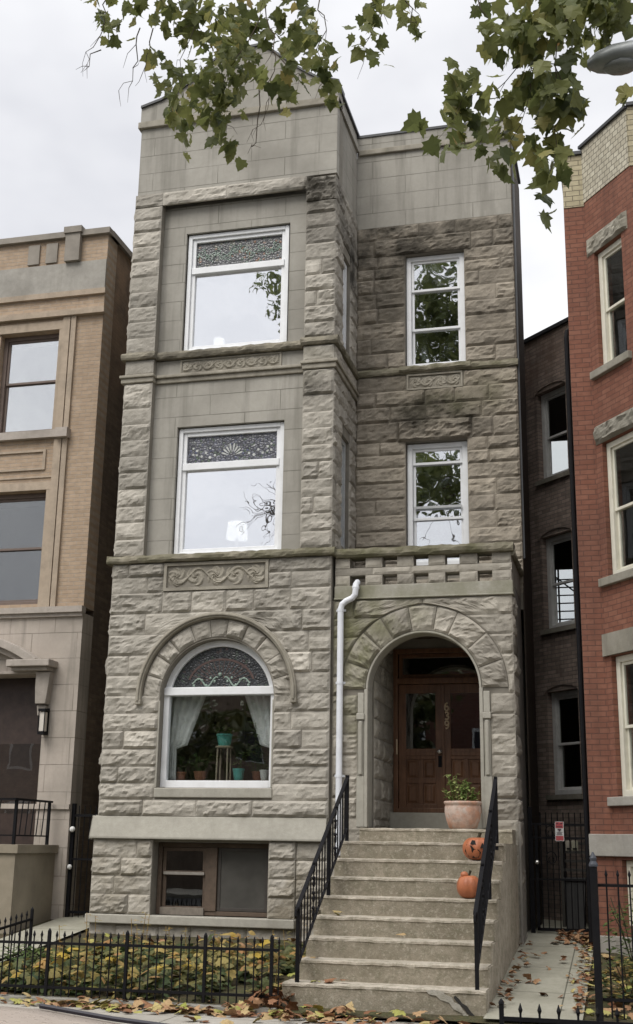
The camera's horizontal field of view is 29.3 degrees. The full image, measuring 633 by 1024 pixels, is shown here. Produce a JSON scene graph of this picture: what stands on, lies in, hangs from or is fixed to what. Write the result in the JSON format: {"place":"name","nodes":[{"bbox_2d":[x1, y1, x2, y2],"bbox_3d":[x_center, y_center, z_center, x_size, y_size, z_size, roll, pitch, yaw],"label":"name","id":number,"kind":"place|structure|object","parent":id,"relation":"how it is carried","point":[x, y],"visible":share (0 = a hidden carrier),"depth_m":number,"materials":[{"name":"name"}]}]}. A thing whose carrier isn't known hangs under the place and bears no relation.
{"place":"outdoors","nodes":[
{"label":"outdoors","id":0,"kind":"place"},
{"bbox_2d":[0,915,88,960],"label":"side path","id":1,"kind":"structure","parent":0,"point":[75,924],"depth_m":17.32,"materials":[{"name":"concrete"}]},
{"bbox_2d":[0,1002,418,1023],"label":"sidewalk","id":2,"kind":"structure","parent":0,"point":[168,1017],"depth_m":12.09,"materials":[{"name":"concrete"}]},
{"bbox_2d":[0,911,632,1023],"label":"yard ground","id":3,"kind":"structure","parent":0,"point":[283,977],"depth_m":13.44,"materials":[{"name":"green plant"}]},
{"bbox_2d":[0,844,58,933],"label":"concrete stoop","id":4,"kind":"object","parent":3,"relation":"on","point":[26,877],"visible":0.8,"depth_m":17.77,"materials":[{"name":"beige concrete"}]},
{"bbox_2d":[0,798,52,844],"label":"stoop railing","id":5,"kind":"object","parent":4,"relation":"on","point":[14,835],"visible":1,"depth_m":18.14,"materials":[{"name":"black metal"}]},
{"bbox_2d":[0,939,58,969],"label":"garden shrub","id":6,"kind":"object","parent":3,"relation":"on","point":[36,950],"visible":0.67,"depth_m":14.67,"materials":[{"name":"green plant"}]},
{"bbox_2d":[0,225,132,919],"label":"tan brick rowhouse","id":7,"kind":"structure","parent":3,"relation":"on","point":[64,303],"depth_m":20.53,"materials":[{"name":"brown brick"}]},
{"bbox_2d":[0,679,43,844],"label":"entrance door","id":8,"kind":"structure","parent":7,"relation":"in","point":[20,743],"depth_m":19.75,"materials":[{"name":"brown wood"}]},
{"bbox_2d":[0,493,45,604],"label":"window","id":9,"kind":"structure","parent":7,"relation":"in","point":[34,496],"depth_m":20.59,"materials":[{"name":"brown paint"}]},
{"bbox_2d":[0,334,58,432],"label":"window","id":10,"kind":"structure","parent":7,"relation":"in","point":[4,393],"depth_m":21.39,"materials":[{"name":"brown paint"}]},
{"bbox_2d":[37,708,49,734],"bbox_3d":[-4.327,3.318,19.236,0.120,0.420,0.200,-3,-16,14],"label":"wall lantern","id":11,"kind":"object","parent":7,"relation":"attached to","point":[43,723],"depth_m":19.18,"materials":[{"name":"white glass"}]},
{"bbox_2d":[65,803,97,917],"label":"side gate","id":12,"kind":"structure","parent":7,"relation":"attached to","point":[74,815],"depth_m":18.70,"materials":[{"name":"black metal"}]},
{"bbox_2d":[0,994,276,1014],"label":"stone edging","id":13,"kind":"object","parent":3,"relation":"on","point":[260,1010],"visible":0.33,"depth_m":12.86,"materials":[{"name":"concrete"}]},
{"bbox_2d":[0,907,33,961],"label":"iron fence","id":14,"kind":"object","parent":13,"relation":"on","point":[10,925],"visible":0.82,"depth_m":15.29,"materials":[{"name":"black metal"}]},
{"bbox_2d":[0,928,280,1004],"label":"iron fence","id":15,"kind":"object","parent":13,"relation":"on","point":[127,945],"visible":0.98,"depth_m":12.91,"materials":[{"name":"black metal"}]},
{"bbox_2d":[0,912,305,1000],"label":"garden plants","id":16,"kind":"object","parent":3,"relation":"on","point":[287,955],"visible":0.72,"depth_m":13.78,"materials":[{"name":"green plant"}]},
{"bbox_2d":[85,43,542,944],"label":"greystone house","id":17,"kind":"structure","parent":3,"relation":"on","point":[323,529],"depth_m":18.92,"materials":[{"name":"grey stone"}]},
{"bbox_2d":[168,696,205,779],"bbox_3d":[-1.936,3.350,18.060,0.579,1.330,0.056,-3,-16,14],"label":"curtain","id":18,"kind":"object","parent":17,"relation":"hanging from","point":[185,711],"visible":0.88,"depth_m":18.12,"materials":[{"name":"white fabric"}]},
{"bbox_2d":[156,842,268,916],"bbox_3d":[-1.446,5.219,17.236,1.715,0.985,0.130,-3,-16,14],"label":"window","id":19,"kind":"structure","parent":17,"relation":"in","point":[235,877],"depth_m":17.18,"materials":[{"name":"brown wood"}]},
{"bbox_2d":[160,640,273,787],"bbox_3d":[-1.420,2.960,17.828,1.742,2.146,0.150,-3,-16,14],"label":"window","id":20,"kind":"structure","parent":17,"relation":"in","point":[215,668],"depth_m":17.94,"materials":[{"name":"white paint"}]},
{"bbox_2d":[174,422,283,553],"bbox_3d":[-1.332,-0.332,18.777,1.725,2.080,0.130,-3,-16,14],"label":"window","id":21,"kind":"structure","parent":17,"relation":"in","point":[229,497],"depth_m":18.79,"materials":[{"name":"glass"}]},
{"bbox_2d":[184,225,289,350],"bbox_3d":[-1.276,-3.589,19.682,1.725,2.100,0.130,-3,-16,14],"label":"window","id":22,"kind":"structure","parent":17,"relation":"in","point":[237,294],"depth_m":19.69,"materials":[{"name":"clear glass"}]},
{"bbox_2d":[210,780,268,780],"bbox_3d":[-1.359,4.284,17.876,1.550,0.630,0.380,-3,-16,14],"label":"window table","id":23,"kind":"object","parent":17,"relation":"on","point":[239,780],"depth_m":17.71,"materials":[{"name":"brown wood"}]},
{"bbox_2d":[176,755,191,779],"bbox_3d":[-1.983,3.807,18.074,0.320,0.376,0.300,-14,-21,43],"label":"potted plant","id":24,"kind":"object","parent":23,"relation":"on","point":[180,775],"visible":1,"depth_m":18.02,"materials":[{"name":"green plant"}]},
{"bbox_2d":[190,751,216,779],"bbox_3d":[-1.691,3.771,18.015,0.426,0.423,0.337,-3,-16,14],"label":"potted plant","id":25,"kind":"object","parent":23,"relation":"on","point":[199,774],"visible":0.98,"depth_m":17.99,"materials":[{"name":"green plant"}]},
{"bbox_2d":[215,746,232,779],"bbox_3d":[-1.380,4.004,17.895,0.270,1.080,0.266,-3,-16,14],"label":"plant stand","id":26,"kind":"object","parent":23,"relation":"on","point":[224,747],"visible":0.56,"depth_m":17.94,"materials":[{"name":"brown wood"}]},
{"bbox_2d":[214,727,238,745],"bbox_3d":[-1.344,3.330,18.048,0.382,0.292,0.332,8,-17,-24],"label":"potted plant","id":27,"kind":"object","parent":26,"relation":"on","point":[223,739],"visible":0.99,"depth_m":17.99,"materials":[{"name":"green plant"}]},
{"bbox_2d":[233,752,244,779],"bbox_3d":[-1.134,3.741,17.846,0.293,0.409,0.268,-10,-19,34],"label":"potted plant","id":28,"kind":"object","parent":23,"relation":"on","point":[238,773],"visible":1,"depth_m":17.79,"materials":[{"name":"green plant"}]},
{"bbox_2d":[238,721,268,779],"bbox_3d":[-0.831,3.575,18.043,0.713,0.842,0.835,-3,-16,14],"label":"potted plant","id":29,"kind":"object","parent":23,"relation":"on","point":[256,774],"visible":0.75,"depth_m":17.98,"materials":[{"name":"green plant"}]},
{"bbox_2d":[258,763,268,779],"bbox_3d":[-0.773,3.797,17.735,0.159,0.254,0.213,-14,-21,43],"label":"potted plant","id":30,"kind":"object","parent":23,"relation":"on","point":[264,774],"visible":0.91,"depth_m":17.70,"materials":[{"name":"white plant"}]},
{"bbox_2d":[245,695,270,747],"bbox_3d":[-0.817,3.293,17.788,0.574,1.331,0.056,-3,-16,14],"label":"curtain","id":31,"kind":"object","parent":17,"relation":"hanging from","point":[259,706],"visible":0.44,"depth_m":17.87,"materials":[{"name":"white fabric"}]},
{"bbox_2d":[340,439,345,548],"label":"window","id":32,"kind":"structure","parent":17,"relation":"in","point":[343,453],"depth_m":19.13,"materials":[{"name":"grey paint"}]},
{"bbox_2d":[342,262,346,348],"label":"window","id":33,"kind":"structure","parent":17,"relation":"in","point":[345,268],"depth_m":19.96,"materials":[{"name":"white paint"}]},
{"bbox_2d":[396,684,445,807],"bbox_3d":[1.602,3.621,18.655,0.752,1.935,0.141,-3,-16,14],"label":"door","id":34,"kind":"structure","parent":17,"relation":"in","point":[422,782],"depth_m":18.61,"materials":[{"name":"red wood"}]},
{"bbox_2d":[406,253,465,365],"bbox_3d":[2.004,-3.348,20.305,0.980,2.030,0.125,-3,-16,14],"label":"window","id":35,"kind":"structure","parent":17,"relation":"in","point":[435,284],"depth_m":20.32,"materials":[{"name":"glass"}]},
{"bbox_2d":[407,441,468,565],"bbox_3d":[1.951,-0.119,19.418,0.980,2.040,0.125,-3,-16,14],"label":"window","id":36,"kind":"structure","parent":17,"relation":"in","point":[437,473],"depth_m":19.46,"materials":[{"name":"white glass"}]},
{"bbox_2d":[444,684,481,807],"bbox_3d":[2.286,3.594,18.518,0.692,1.935,0.074,-3,-16,14],"label":"door","id":37,"kind":"structure","parent":17,"relation":"in","point":[465,763],"depth_m":18.48,"materials":[{"name":"red wood"}]},
{"bbox_2d":[0,910,632,1023],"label":"fallen leaves","id":38,"kind":"object","parent":3,"relation":"on","point":[234,1010],"visible":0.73,"depth_m":12.51,"materials":[{"name":"plant"}]},
{"bbox_2d":[282,828,519,1015],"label":"front steps","id":39,"kind":"structure","parent":3,"relation":"on","point":[387,885],"depth_m":13.56,"materials":[{"name":"concrete"}]},
{"bbox_2d":[294,775,348,981],"bbox_3d":[0.083,4.141,14.076,0.044,2.263,2.443,-3,-16,14],"label":"stair railing","id":40,"kind":"object","parent":39,"relation":"on","point":[299,950],"visible":1,"depth_m":13.99,"materials":[{"name":"black metal"}]},
{"bbox_2d":[442,774,481,828],"bbox_3d":[1.955,3.897,16.320,0.542,0.722,0.510,-3,-16,14],"label":"flower pot","id":41,"kind":"object","parent":39,"relation":"on","point":[462,814],"visible":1,"depth_m":16.12,"materials":[{"name":"ceramic"}]},
{"bbox_2d":[457,870,477,897],"bbox_3d":[1.744,4.269,13.915,0.275,0.310,0.277,-3,-16,14],"label":"pumpkin","id":42,"kind":"object","parent":39,"relation":"on","point":[467,883],"visible":0.9,"depth_m":13.81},
{"bbox_2d":[462,832,483,859],"bbox_3d":[1.952,4.022,14.605,0.380,0.329,0.393,-3,-16,14],"label":"pumpkin","id":43,"kind":"object","parent":39,"relation":"on","point":[472,848],"visible":0.79,"depth_m":14.46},
{"bbox_2d":[473,777,498,989],"bbox_3d":[1.907,4.047,13.590,0.044,2.243,2.343,-3,-16,14],"label":"stair railing","id":44,"kind":"object","parent":39,"relation":"on","point":[484,890],"visible":1,"depth_m":13.42,"materials":[{"name":"black metal"}]},
{"bbox_2d":[524,317,589,922],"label":"brick wing","id":45,"kind":"structure","parent":3,"relation":"on","point":[560,786],"depth_m":21.22,"materials":[{"name":"brown brick"}]},
{"bbox_2d":[541,386,567,478],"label":"window","id":46,"kind":"structure","parent":45,"relation":"in","point":[547,453],"depth_m":21.90,"materials":[{"name":"grey paint"}]},
{"bbox_2d":[546,532,574,628],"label":"window","id":47,"kind":"structure","parent":45,"relation":"in","point":[550,542],"depth_m":21.18,"materials":[{"name":"grey paint"}]},
{"bbox_2d":[552,689,581,794],"bbox_3d":[4.244,3.848,20.262,0.095,1.704,0.754,10,-18,-29],"label":"window","id":48,"kind":"structure","parent":45,"relation":"in","point":[556,697],"depth_m":20.44,"materials":[{"name":"grey paint"}]},
{"bbox_2d":[527,807,587,932],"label":"iron gate","id":49,"kind":"structure","parent":3,"relation":"on","point":[531,871],"depth_m":16.91,"materials":[{"name":"metal"}]},
{"bbox_2d":[555,821,563,840],"bbox_3d":[3.408,4.478,17.009,0.120,0.265,0.008,-3,-16,14],"label":"warning sign","id":50,"kind":"object","parent":49,"relation":"attached to","point":[559,831],"visible":1,"depth_m":17.01,"materials":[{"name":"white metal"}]},
{"bbox_2d":[560,828,585,926],"bbox_3d":[4.031,5.621,18.592,0.500,1.500,0.900,-3,-16,14],"label":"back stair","id":51,"kind":"object","parent":3,"relation":"on","point":[562,877],"visible":0.32,"depth_m":18.30,"materials":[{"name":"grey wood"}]},
{"bbox_2d":[589,852,603,1020],"bbox_3d":[2.740,4.173,11.871,0.090,1.630,0.090,-3,-16,14],"label":"fence post","id":52,"kind":"object","parent":3,"relation":"on","point":[593,864],"visible":1,"depth_m":11.85,"materials":[{"name":"black metal"}]},
{"bbox_2d":[562,101,632,956],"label":"red brick house","id":53,"kind":"structure","parent":3,"relation":"on","point":[598,226],"depth_m":16.99,"materials":[{"name":"brick"}]},
{"bbox_2d":[598,238,624,363],"bbox_3d":[4.308,-2.994,17.384,0.095,1.832,0.662,7,-16,-21],"label":"window","id":54,"kind":"structure","parent":53,"relation":"in","point":[606,311],"depth_m":17.57,"materials":[{"name":"beige paint"}]},
{"bbox_2d":[606,431,632,573],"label":"window","id":55,"kind":"structure","parent":53,"relation":"in","point":[615,511],"depth_m":16.79,"materials":[{"name":"beige paint"}]},
{"bbox_2d":[616,653,632,795],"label":"window","id":56,"kind":"structure","parent":53,"relation":"in","point":[621,661],"depth_m":16.06,"materials":[{"name":"beige paint"}]},
{"bbox_2d":[626,860,632,925],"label":"window","id":57,"kind":"structure","parent":53,"relation":"in","point":[629,862],"depth_m":15.55,"materials":[{"name":"beige paint"}]},
{"bbox_2d":[593,954,632,1003],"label":"garden shrub","id":58,"kind":"object","parent":3,"relation":"on","point":[626,982],"visible":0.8,"depth_m":12.67,"materials":[{"name":"green plant"}]},
{"bbox_2d":[598,870,632,1018],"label":"iron fence","id":59,"kind":"object","parent":3,"relation":"on","point":[618,885],"visible":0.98,"depth_m":11.89,"materials":[{"name":"black metal"}]},
{"bbox_2d":[601,891,632,970],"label":"garden shrub","id":60,"kind":"object","parent":3,"relation":"on","point":[628,940],"visible":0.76,"depth_m":14.05,"materials":[{"name":"green plant"}]},
{"bbox_2d":[0,0,632,622],"label":"sky","id":61,"kind":"structure","parent":0,"point":[70,152],"materials":[{"name":"white"}]},
{"bbox_2d":[295,1013,487,1023],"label":"street","id":62,"kind":"structure","parent":0,"point":[409,1020],"depth_m":13.29,"materials":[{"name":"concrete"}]},
{"bbox_2d":[0,1003,167,1023],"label":"parked car","id":63,"kind":"object","parent":62,"relation":"on","point":[15,1015],"visible":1,"depth_m":7.15,"materials":[{"name":"beige paint"}]},
{"bbox_2d":[483,919,592,1019],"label":"path","id":64,"kind":"structure","parent":0,"point":[554,983],"depth_m":13.74,"materials":[{"name":"concrete"}]},
{"bbox_2d":[565,841,570,850],"bbox_3d":[3.596,4.770,17.331,0.070,0.140,0.112,-3,-16,14],"label":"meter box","id":65,"kind":"object","parent":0,"point":[567,845],"visible":0.76,"depth_m":17.30,"materials":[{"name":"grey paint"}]},
{"bbox_2d":[563,877,585,928],"bbox_3d":[3.713,5.604,17.358,0.320,0.710,0.390,-3,-16,14],"label":"waste bin","id":66,"kind":"object","parent":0,"point":[575,904],"visible":0.6,"depth_m":17.21,"materials":[{"name":"grey plastic"}]},
{"bbox_2d":[571,841,577,850],"bbox_3d":[3.688,4.765,17.308,0.090,0.140,0.112,-3,-16,14],"label":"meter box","id":67,"kind":"object","parent":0,"point":[573,845],"visible":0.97,"depth_m":17.27,"materials":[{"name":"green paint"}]},
{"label":"parkway lawn","id":68,"kind":"structure","parent":0,"visible":0},
{"bbox_2d":[77,0,632,232],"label":"street tree","id":69,"kind":"object","parent":68,"relation":"on","point":[552,19],"visible":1,"depth_m":9.11,"materials":[{"name":"green plant"}]},
{"bbox_2d":[498,998,632,1023],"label":"iron fence","id":70,"kind":"object","parent":68,"relation":"on","point":[520,1019],"visible":1,"depth_m":8.63,"materials":[{"name":"black metal"}]},
{"bbox_2d":[587,40,632,75],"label":"street lamp","id":71,"kind":"object","parent":68,"relation":"on","point":[615,59],"visible":1,"depth_m":8.91,"materials":[{"name":"metal"}]}
]}

